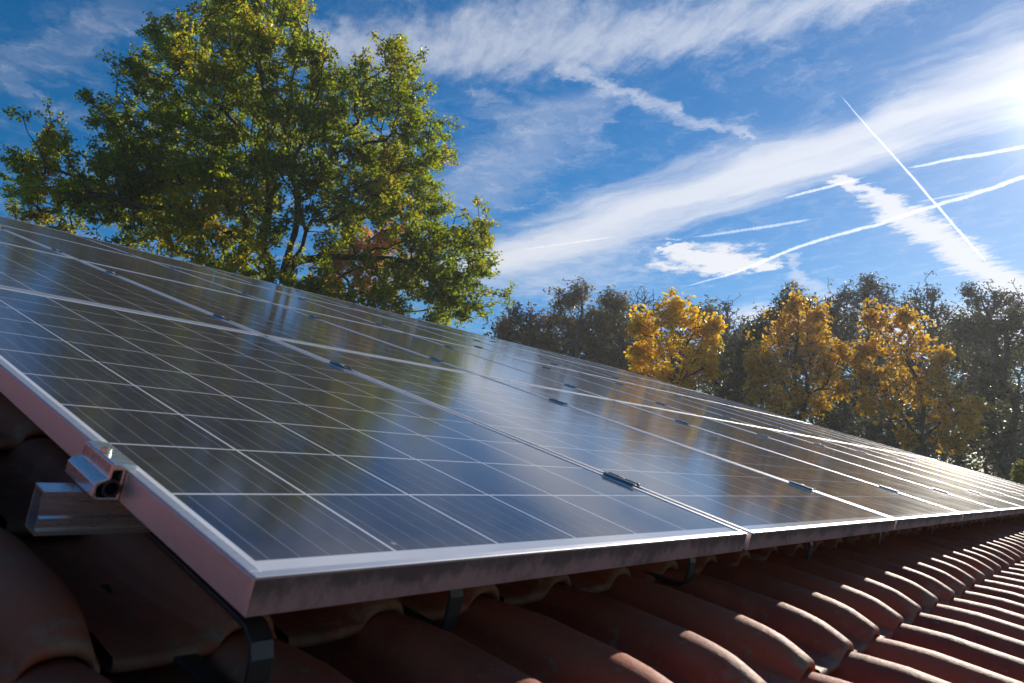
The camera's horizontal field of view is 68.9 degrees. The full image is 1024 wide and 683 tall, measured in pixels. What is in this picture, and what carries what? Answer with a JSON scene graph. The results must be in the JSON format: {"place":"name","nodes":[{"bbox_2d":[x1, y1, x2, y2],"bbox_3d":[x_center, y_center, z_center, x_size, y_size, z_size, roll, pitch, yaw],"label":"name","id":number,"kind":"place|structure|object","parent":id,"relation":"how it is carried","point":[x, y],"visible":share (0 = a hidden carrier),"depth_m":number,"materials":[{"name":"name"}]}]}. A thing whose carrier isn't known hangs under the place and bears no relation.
{"place":"outdoors","nodes":[
{"label":"outdoors","id":0,"kind":"place"},
{"bbox_2d":[0,0,1023,473],"label":"sky","id":1,"kind":"structure","parent":0,"point":[720,149],"materials":[{"name":"blue"}]},
{"bbox_3d":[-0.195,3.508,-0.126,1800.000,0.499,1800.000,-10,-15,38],"label":"ground","id":2,"kind":"structure","parent":0,"visible":0},
{"bbox_2d":[0,0,516,328],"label":"oak tree","id":3,"kind":"object","parent":2,"relation":"on","point":[149,195],"visible":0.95,"depth_m":22.11,"materials":[{"name":"green plant"}]},
{"bbox_2d":[302,221,422,303],"bbox_3d":[-6.526,2.401,32.492,5.541,15.627,4.363,5,-13,-22],"label":"orange tree","id":4,"kind":"object","parent":2,"relation":"on","point":[358,243],"visible":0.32,"depth_m":32.66,"materials":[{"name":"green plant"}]},
{"bbox_2d":[482,308,528,343],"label":"shaded tree","id":5,"kind":"object","parent":2,"relation":"on","point":[499,334],"visible":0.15,"depth_m":48.70,"materials":[{"name":"green plant"}]},
{"bbox_2d":[0,392,1023,682],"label":"house","id":6,"kind":"structure","parent":2,"relation":"on","point":[942,604],"depth_m":1.06,"materials":[{"name":"ceramic"}]},
{"bbox_2d":[99,532,273,682],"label":"roof hook","id":7,"kind":"object","parent":6,"relation":"attached to","point":[196,668],"visible":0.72,"depth_m":0.69,"materials":[{"name":"metal"}]},
{"bbox_2d":[25,483,151,535],"bbox_3d":[3.184,1.067,5.054,0.029,0.043,11.470,16,2,41],"label":"mounting rail","id":8,"kind":"object","parent":7,"relation":"attached to","point":[65,509],"visible":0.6,"depth_m":0.73,"materials":[{"name":"metal"}]},
{"bbox_2d":[65,441,136,500],"bbox_3d":[-0.414,0.127,0.753,0.078,0.043,0.035,16,2,41],"label":"end clamp","id":9,"kind":"object","parent":8,"relation":"attached to","point":[95,470],"visible":1,"depth_m":0.74,"materials":[{"name":"metal"}]},
{"bbox_2d":[0,286,746,617],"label":"solar panel","id":10,"kind":"object","parent":8,"relation":"attached to","point":[267,476],"visible":1,"depth_m":1.00,"materials":[{"name":"glass"}]},
{"bbox_2d":[267,336,895,549],"bbox_3d":[0.138,0.254,2.227,1.652,0.032,1.020,16,2,41],"label":"solar panel","id":11,"kind":"object","parent":8,"relation":"attached to","point":[761,510],"visible":0.83,"depth_m":1.95,"materials":[{"name":"glass"}]},
{"bbox_2d":[603,472,639,487],"bbox_3d":[0.212,0.284,1.470,0.072,0.037,0.027,16,2,41],"label":"clamp","id":12,"kind":"object","parent":8,"relation":"attached to","point":[623,479],"visible":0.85,"depth_m":1.46,"materials":[{"name":"metal"}]},
{"bbox_2d":[789,481,814,490],"bbox_3d":[0.872,0.449,2.256,0.072,0.037,0.027,16,2,41],"label":"clamp","id":13,"kind":"object","parent":8,"relation":"attached to","point":[803,485],"visible":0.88,"depth_m":2.25,"materials":[{"name":"metal"}]},
{"bbox_2d":[879,485,898,492],"bbox_3d":[1.533,0.613,3.042,0.072,0.037,0.027,16,2,41],"label":"clamp","id":14,"kind":"object","parent":8,"relation":"attached to","point":[889,488],"visible":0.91,"depth_m":3.03,"materials":[{"name":"metal"}]},
{"bbox_2d":[922,457,1023,486],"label":"solar panel","id":15,"kind":"object","parent":8,"relation":"attached to","point":[976,472],"visible":0.38,"depth_m":9.53,"materials":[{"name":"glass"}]},
{"bbox_2d":[402,588,463,630],"bbox_3d":[-0.188,0.308,1.029,0.317,0.100,0.023,16,2,41],"label":"roof hook","id":16,"kind":"object","parent":6,"relation":"attached to","point":[453,609],"visible":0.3,"depth_m":0.93,"materials":[{"name":"metal"}]},
{"bbox_2d":[641,557,695,586],"bbox_3d":[0.224,0.411,1.519,0.317,0.100,0.023,16,2,41],"label":"roof hook","id":17,"kind":"object","parent":6,"relation":"attached to","point":[690,571],"visible":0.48,"depth_m":1.42,"materials":[{"name":"metal"}]},
{"bbox_2d":[778,541,813,559],"bbox_3d":[0.656,0.518,2.033,0.317,0.100,0.023,16,2,41],"label":"roof hook","id":18,"kind":"object","parent":6,"relation":"attached to","point":[809,551],"visible":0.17,"depth_m":1.93,"materials":[{"name":"metal"}]},
{"bbox_2d":[877,532,881,543],"bbox_3d":[1.088,0.625,2.547,0.317,0.100,0.023,16,2,41],"label":"roof hook","id":19,"kind":"object","parent":6,"relation":"attached to","point":[879,538],"visible":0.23,"depth_m":2.44,"materials":[{"name":"metal"}]},
{"bbox_2d":[490,298,570,353],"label":"bushy tree","id":20,"kind":"object","parent":2,"relation":"on","point":[536,326],"visible":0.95,"depth_m":41.73,"materials":[{"name":"green plant"}]},
{"bbox_2d":[508,323,566,353],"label":"shaded tree","id":21,"kind":"object","parent":2,"relation":"on","point":[557,350],"visible":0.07,"depth_m":47.10,"materials":[{"name":"green plant"}]},
{"bbox_2d":[548,301,594,362],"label":"shaded tree","id":22,"kind":"object","parent":2,"relation":"on","point":[588,358],"visible":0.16,"depth_m":52.60,"materials":[{"name":"green plant"}]},
{"bbox_2d":[541,275,612,362],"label":"bushy tree","id":23,"kind":"object","parent":2,"relation":"on","point":[581,323],"visible":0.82,"depth_m":46.07,"materials":[{"name":"green plant"}]},
{"bbox_2d":[572,297,638,371],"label":"shaded tree","id":24,"kind":"object","parent":2,"relation":"on","point":[594,331],"visible":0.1,"depth_m":49.55,"materials":[{"name":"green plant"}]},
{"bbox_2d":[588,284,652,371],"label":"bushy tree","id":25,"kind":"object","parent":2,"relation":"on","point":[613,305],"visible":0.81,"depth_m":45.06,"materials":[{"name":"green plant"}]},
{"bbox_2d":[614,322,646,365],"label":"shaded tree","id":26,"kind":"object","parent":2,"relation":"on","point":[625,343],"visible":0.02,"depth_m":50.98,"materials":[{"name":"green plant"}]},
{"bbox_2d":[625,286,665,322],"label":"bare tree","id":27,"kind":"object","parent":2,"relation":"on","point":[647,302],"visible":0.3,"depth_m":49.93,"materials":[{"name":"brown plant"}]},
{"bbox_2d":[626,330,668,380],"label":"shaded tree","id":28,"kind":"object","parent":2,"relation":"on","point":[655,337],"visible":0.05,"depth_m":47.93,"materials":[{"name":"green plant"}]},
{"bbox_2d":[623,286,728,390],"bbox_3d":[6.487,3.661,29.523,3.166,11.940,4.328,-37,-39,71],"label":"yellow tree","id":29,"kind":"object","parent":2,"relation":"on","point":[672,317],"visible":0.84,"depth_m":29.78,"materials":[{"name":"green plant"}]},
{"bbox_2d":[655,325,699,386],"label":"shaded tree","id":30,"kind":"object","parent":2,"relation":"on","point":[677,369],"visible":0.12,"depth_m":48.58,"materials":[{"name":"green plant"}]},
{"bbox_2d":[684,294,732,398],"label":"shaded tree","id":31,"kind":"object","parent":2,"relation":"on","point":[709,308],"visible":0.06,"depth_m":53.31,"materials":[{"name":"green plant"}]},
{"bbox_2d":[710,293,744,398],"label":"bare tree","id":32,"kind":"object","parent":2,"relation":"on","point":[727,319],"visible":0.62,"depth_m":47.83,"materials":[{"name":"brown plant"}]},
{"bbox_2d":[690,324,780,409],"bbox_3d":[11.938,5.081,39.158,4.491,13.136,3.438,3,-12,-15],"label":"bushy tree","id":33,"kind":"object","parent":2,"relation":"on","point":[738,375],"visible":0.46,"depth_m":39.63,"materials":[{"name":"green plant"}]},
{"bbox_2d":[716,318,777,408],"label":"shaded tree","id":34,"kind":"object","parent":2,"relation":"on","point":[733,387],"visible":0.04,"depth_m":51.34,"materials":[{"name":"green plant"}]},
{"bbox_2d":[738,321,782,410],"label":"shaded tree","id":35,"kind":"object","parent":2,"relation":"on","point":[770,362],"visible":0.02,"depth_m":55.01,"materials":[{"name":"green plant"}]},
{"bbox_2d":[737,282,831,416],"bbox_3d":[14.363,3.982,37.992,5.358,14.740,3.362,9,-15,-36],"label":"bushy tree","id":36,"kind":"object","parent":2,"relation":"on","point":[760,326],"visible":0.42,"depth_m":38.68,"materials":[{"name":"green plant"}]},
{"bbox_2d":[762,346,815,423],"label":"shaded tree","id":37,"kind":"object","parent":2,"relation":"on","point":[791,357],"visible":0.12,"depth_m":52.58,"materials":[{"name":"green plant"}]},
{"bbox_2d":[740,280,855,421],"bbox_3d":[11.912,3.665,30.524,4.912,12.306,2.898,0,-12,-2],"label":"yellow tree","id":38,"kind":"object","parent":2,"relation":"on","point":[755,368],"visible":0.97,"depth_m":30.86,"materials":[{"name":"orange plant"}]},
{"bbox_2d":[788,330,851,428],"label":"shaded tree","id":39,"kind":"object","parent":2,"relation":"on","point":[812,421],"visible":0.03,"depth_m":56.19,"materials":[{"name":"green plant"}]},
{"bbox_2d":[791,305,877,436],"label":"shaded tree","id":40,"kind":"object","parent":2,"relation":"on","point":[829,420],"visible":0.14,"depth_m":49.30,"materials":[{"name":"grey plant"}]},
{"bbox_2d":[820,277,868,435],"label":"bare tree","id":41,"kind":"object","parent":2,"relation":"on","point":[838,305],"visible":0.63,"depth_m":41.78,"materials":[{"name":"brown plant"}]},
{"bbox_2d":[833,307,887,434],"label":"shaded tree","id":42,"kind":"object","parent":2,"relation":"on","point":[858,342],"visible":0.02,"depth_m":56.51,"materials":[{"name":"grey plant"}]},
{"bbox_2d":[841,271,900,440],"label":"bare tree","id":43,"kind":"object","parent":2,"relation":"on","point":[868,286],"visible":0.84,"depth_m":42.64,"materials":[{"name":"plant"}]},
{"bbox_2d":[853,329,909,448],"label":"shaded tree","id":44,"kind":"object","parent":2,"relation":"on","point":[882,361],"visible":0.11,"depth_m":52.96,"materials":[{"name":"grey plant"}]},
{"bbox_2d":[749,375,1023,482],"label":"undergrowth","id":45,"kind":"object","parent":2,"relation":"on","point":[872,437],"visible":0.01,"depth_m":35.84,"materials":[{"name":"green plant"}]},
{"bbox_2d":[825,329,969,447],"bbox_3d":[19.637,5.164,37.190,7.853,12.155,3.463,2,-12,-10],"label":"bushy tree","id":46,"kind":"object","parent":2,"relation":"on","point":[887,427],"visible":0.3,"depth_m":37.67,"materials":[{"name":"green plant"}]},
{"bbox_2d":[879,338,951,460],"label":"shaded tree","id":47,"kind":"object","parent":2,"relation":"on","point":[925,453],"visible":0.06,"depth_m":50.04,"materials":[{"name":"grey plant"}]},
{"bbox_2d":[843,297,996,459],"bbox_3d":[15.751,3.818,28.647,5.678,11.204,2.558,3,-12,-13],"label":"yellow tree","id":48,"kind":"object","parent":2,"relation":"on","point":[970,425],"visible":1,"depth_m":28.80,"materials":[{"name":"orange plant"}]},
{"bbox_2d":[893,271,963,466],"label":"bare tree","id":49,"kind":"object","parent":2,"relation":"on","point":[931,313],"visible":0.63,"depth_m":42.05,"materials":[{"name":"brown plant"}]},
{"bbox_2d":[925,322,978,463],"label":"shaded tree","id":50,"kind":"object","parent":2,"relation":"on","point":[961,344],"visible":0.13,"depth_m":53.52,"materials":[{"name":"green plant"}]},
{"bbox_2d":[911,451,1005,478],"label":"woods","id":51,"kind":"object","parent":2,"relation":"on","point":[975,464],"depth_m":100.94,"materials":[{"name":"green plant"}]},
{"bbox_2d":[946,297,989,467],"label":"shaded tree","id":52,"kind":"object","parent":2,"relation":"on","point":[957,384],"visible":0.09,"depth_m":56.12,"materials":[{"name":"green plant"}]},
{"bbox_2d":[947,314,1002,471],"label":"shaded tree","id":53,"kind":"object","parent":2,"relation":"on","point":[987,346],"visible":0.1,"depth_m":55.31,"materials":[{"name":"green plant"}]},
{"bbox_2d":[941,300,1023,481],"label":"bushy tree","id":54,"kind":"object","parent":2,"relation":"on","point":[966,331],"visible":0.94,"depth_m":35.58,"materials":[{"name":"green plant"}]},
{"bbox_2d":[955,278,1023,469],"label":"bare tree","id":55,"kind":"object","parent":2,"relation":"on","point":[995,305],"visible":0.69,"depth_m":40.89,"materials":[{"name":"grey plant"}]},
{"bbox_2d":[970,339,1023,475],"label":"shaded tree","id":56,"kind":"object","parent":2,"relation":"on","point":[1009,376],"visible":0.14,"depth_m":53.42,"materials":[{"name":"green plant"}]},
{"bbox_2d":[1001,335,1023,474],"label":"shaded tree","id":57,"kind":"object","parent":2,"relation":"on","point":[1021,384],"visible":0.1,"depth_m":50.90,"materials":[{"name":"green plant"}]},
{"bbox_2d":[1009,458,1023,484],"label":"sapling","id":58,"kind":"object","parent":2,"relation":"on","point":[1017,475],"visible":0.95,"depth_m":17.00,"materials":[{"name":"green plant"}]},
{"label":"rail","id":59,"kind":"object","parent":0,"visible":0},
{"bbox_2d":[330,361,351,370],"bbox_3d":[-0.485,0.081,2.099,0.072,0.037,0.027,16,2,41],"label":"clamp","id":60,"kind":"object","parent":59,"relation":"attached to","point":[342,366],"visible":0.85,"depth_m":2.09,"materials":[{"name":"metal"}]},
{"bbox_2d":[549,398,567,404],"bbox_3d":[0.176,0.245,2.885,0.072,0.037,0.027,16,2,41],"label":"clamp","id":61,"kind":"object","parent":59,"relation":"attached to","point":[561,402],"visible":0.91,"depth_m":2.87,"materials":[{"name":"metal"}]},
{"bbox_2d":[484,376,962,529],"bbox_3d":[0.799,0.418,3.013,1.652,0.032,1.020,16,2,41],"label":"solar panel","id":62,"kind":"object","parent":59,"relation":"attached to","point":[906,511],"visible":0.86,"depth_m":2.82,"materials":[{"name":"glass"}]},
{"bbox_2d":[614,400,1000,520],"bbox_3d":[1.459,0.582,3.799,1.652,0.032,1.020,16,2,41],"label":"solar panel","id":63,"kind":"object","parent":59,"relation":"attached to","point":[970,510],"visible":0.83,"depth_m":3.65,"materials":[{"name":"glass"}]},
{"bbox_2d":[701,416,1023,515],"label":"solar panel","id":64,"kind":"object","parent":59,"relation":"attached to","point":[1005,508],"visible":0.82,"depth_m":4.47,"materials":[{"name":"glass"}]},
{"bbox_2d":[765,428,1023,506],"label":"solar panel","id":65,"kind":"object","parent":59,"relation":"attached to","point":[982,491],"visible":0.62,"depth_m":5.33,"materials":[{"name":"glass"}]},
{"bbox_2d":[813,437,1023,499],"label":"solar panel","id":66,"kind":"object","parent":59,"relation":"attached to","point":[951,476],"visible":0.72,"depth_m":6.18,"materials":[{"name":"glass"}]},
{"bbox_2d":[847,443,1023,495],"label":"solar panel","id":67,"kind":"object","parent":59,"relation":"attached to","point":[948,471],"visible":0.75,"depth_m":7.03,"materials":[{"name":"glass"}]},
{"bbox_2d":[878,449,1023,491],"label":"solar panel","id":68,"kind":"object","parent":59,"relation":"attached to","point":[967,474],"visible":0.56,"depth_m":7.86,"materials":[{"name":"glass"}]},
{"bbox_2d":[901,453,1023,488],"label":"solar panel","id":69,"kind":"object","parent":59,"relation":"attached to","point":[980,475],"visible":0.48,"depth_m":8.69,"materials":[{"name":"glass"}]},
{"label":"rail","id":70,"kind":"object","parent":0,"visible":0},
{"bbox_2d":[0,242,257,333],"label":"solar panel","id":71,"kind":"object","parent":70,"relation":"attached to","point":[34,271],"visible":0.62,"depth_m":2.45,"materials":[{"name":"glass"}]},
{"bbox_2d":[213,314,229,320],"bbox_3d":[-1.000,-0.070,2.562,0.072,0.037,0.027,16,1,41],"label":"clamp","id":72,"kind":"object","parent":70,"relation":"attached to","point":[224,318],"visible":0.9,"depth_m":2.55,"materials":[{"name":"metal"}]},
{"bbox_2d":[79,260,477,374],"bbox_3d":[-1.093,-0.107,3.337,1.709,0.033,1.020,16,2,41],"label":"solar panel","id":73,"kind":"object","parent":70,"relation":"attached to","point":[263,318],"visible":0.69,"depth_m":3.18,"materials":[{"name":"glass"}]},
{"bbox_2d":[273,303,607,398],"bbox_3d":[-0.433,0.058,4.123,1.709,0.033,1.020,16,2,41],"label":"solar panel","id":74,"kind":"object","parent":70,"relation":"attached to","point":[459,359],"visible":0.57,"depth_m":4.00,"materials":[{"name":"glass"}]},
{"bbox_2d":[407,333,694,414],"bbox_3d":[0.228,0.222,4.909,1.709,0.033,1.020,16,2,41],"label":"solar panel","id":75,"kind":"object","parent":70,"relation":"attached to","point":[586,386],"visible":0.52,"depth_m":4.82,"materials":[{"name":"glass"}]},
{"bbox_2d":[509,356,758,426],"bbox_3d":[0.888,0.386,5.695,1.709,0.033,1.020,16,2,41],"label":"solar panel","id":76,"kind":"object","parent":70,"relation":"attached to","point":[649,396],"visible":0.6,"depth_m":5.62,"materials":[{"name":"glass"}]},
{"bbox_2d":[581,372,806,435],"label":"solar panel","id":77,"kind":"object","parent":70,"relation":"attached to","point":[706,408],"visible":0.59,"depth_m":6.43,"materials":[{"name":"glass"}]},
{"bbox_2d":[643,386,843,442],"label":"solar panel","id":78,"kind":"object","parent":70,"relation":"attached to","point":[751,417],"visible":0.61,"depth_m":7.23,"materials":[{"name":"glass"}]},
{"bbox_2d":[688,396,871,447],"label":"solar panel","id":79,"kind":"object","parent":70,"relation":"attached to","point":[790,425],"visible":0.55,"depth_m":8.03,"materials":[{"name":"glass"}]},
{"bbox_2d":[728,405,896,452],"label":"solar panel","id":80,"kind":"object","parent":70,"relation":"attached to","point":[824,432],"visible":0.46,"depth_m":8.83,"materials":[{"name":"glass"}]},
{"bbox_2d":[763,413,914,455],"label":"solar panel","id":81,"kind":"object","parent":70,"relation":"attached to","point":[897,451],"visible":0.49,"depth_m":9.63,"materials":[{"name":"glass"}]},
{"bbox_2d":[791,419,934,459],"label":"solar panel","id":82,"kind":"object","parent":70,"relation":"attached to","point":[865,440],"visible":0.46,"depth_m":10.42,"materials":[{"name":"glass"}]},
{"label":"rail","id":83,"kind":"object","parent":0,"visible":0},
{"bbox_2d":[0,228,71,257],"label":"solar panel","id":84,"kind":"object","parent":83,"relation":"attached to","point":[7,237],"visible":0.64,"depth_m":3.64,"materials":[{"name":"glass"}]},
{"bbox_2d":[0,225,266,301],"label":"solar panel","id":85,"kind":"object","parent":83,"relation":"attached to","point":[78,251],"visible":0.65,"depth_m":4.36,"materials":[{"name":"glass"}]},
{"bbox_2d":[149,260,400,331],"bbox_3d":[-1.698,-0.312,5.263,1.744,0.034,1.020,16,2,41],"label":"solar panel","id":86,"kind":"object","parent":83,"relation":"attached to","point":[271,296],"visible":0.6,"depth_m":5.18,"materials":[{"name":"glass"}]},
{"bbox_2d":[274,290,498,353],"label":"solar panel","id":87,"kind":"object","parent":83,"relation":"attached to","point":[395,325],"visible":0.62,"depth_m":5.99,"materials":[{"name":"glass"}]},
{"bbox_2d":[374,314,574,370],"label":"solar panel","id":88,"kind":"object","parent":83,"relation":"attached to","point":[478,343],"visible":0.59,"depth_m":6.79,"materials":[{"name":"glass"}]},
{"bbox_2d":[450,332,635,384],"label":"solar panel","id":89,"kind":"object","parent":83,"relation":"attached to","point":[548,360],"visible":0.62,"depth_m":7.59,"materials":[{"name":"glass"}]},
{"bbox_2d":[516,348,681,394],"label":"solar panel","id":90,"kind":"object","parent":83,"relation":"attached to","point":[602,372],"visible":0.49,"depth_m":8.39,"materials":[{"name":"glass"}]},
{"bbox_2d":[567,360,721,403],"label":"solar panel","id":91,"kind":"object","parent":83,"relation":"attached to","point":[649,383],"visible":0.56,"depth_m":9.19,"materials":[{"name":"glass"}]},
{"bbox_2d":[612,371,756,411],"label":"solar panel","id":92,"kind":"object","parent":83,"relation":"attached to","point":[687,392],"visible":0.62,"depth_m":9.98,"materials":[{"name":"glass"}]},
{"bbox_2d":[650,380,783,417],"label":"solar panel","id":93,"kind":"object","parent":83,"relation":"attached to","point":[718,399],"visible":0.47,"depth_m":10.79,"materials":[{"name":"glass"}]},
{"bbox_2d":[683,388,809,423],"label":"solar panel","id":94,"kind":"object","parent":83,"relation":"attached to","point":[747,406],"visible":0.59,"depth_m":11.59,"materials":[{"name":"glass"}]},
{"label":"rail","id":95,"kind":"object","parent":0,"visible":0},
{"bbox_2d":[0,216,142,258],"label":"solar panel","id":96,"kind":"object","parent":95,"relation":"attached to","point":[31,227],"visible":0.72,"depth_m":5.58,"materials":[{"name":"glass"}]},
{"bbox_2d":[71,233,267,288],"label":"solar panel","id":97,"kind":"object","parent":95,"relation":"attached to","point":[163,259],"visible":0.52,"depth_m":6.34,"materials":[{"name":"glass"}]},
{"bbox_2d":[188,262,367,312],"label":"solar panel","id":98,"kind":"object","parent":95,"relation":"attached to","point":[273,286],"visible":0.53,"depth_m":7.14,"materials":[{"name":"glass"}]},
{"bbox_2d":[281,285,442,330],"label":"solar panel","id":99,"kind":"object","parent":95,"relation":"attached to","point":[362,308],"visible":0.53,"depth_m":7.94,"materials":[{"name":"glass"}]},
{"bbox_2d":[358,304,505,345],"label":"solar panel","id":100,"kind":"object","parent":95,"relation":"attached to","point":[433,325],"visible":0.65,"depth_m":8.74,"materials":[{"name":"glass"}]},
{"bbox_2d":[419,319,559,358],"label":"solar panel","id":101,"kind":"object","parent":95,"relation":"attached to","point":[491,339],"visible":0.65,"depth_m":9.53,"materials":[{"name":"glass"}]},
{"bbox_2d":[475,333,605,369],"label":"solar panel","id":102,"kind":"object","parent":95,"relation":"attached to","point":[540,351],"visible":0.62,"depth_m":10.33,"materials":[{"name":"glass"}]},
{"bbox_2d":[520,344,639,377],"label":"solar panel","id":103,"kind":"object","parent":95,"relation":"attached to","point":[583,361],"visible":0.45,"depth_m":11.13,"materials":[{"name":"glass"}]},
{"bbox_2d":[564,355,676,386],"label":"solar panel","id":104,"kind":"object","parent":95,"relation":"attached to","point":[621,371],"visible":0.26,"depth_m":11.91,"materials":[{"name":"glass"}]},
{"bbox_2d":[597,363,705,393],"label":"solar panel","id":105,"kind":"object","parent":95,"relation":"attached to","point":[651,378],"visible":0.36,"depth_m":12.71,"materials":[{"name":"glass"}]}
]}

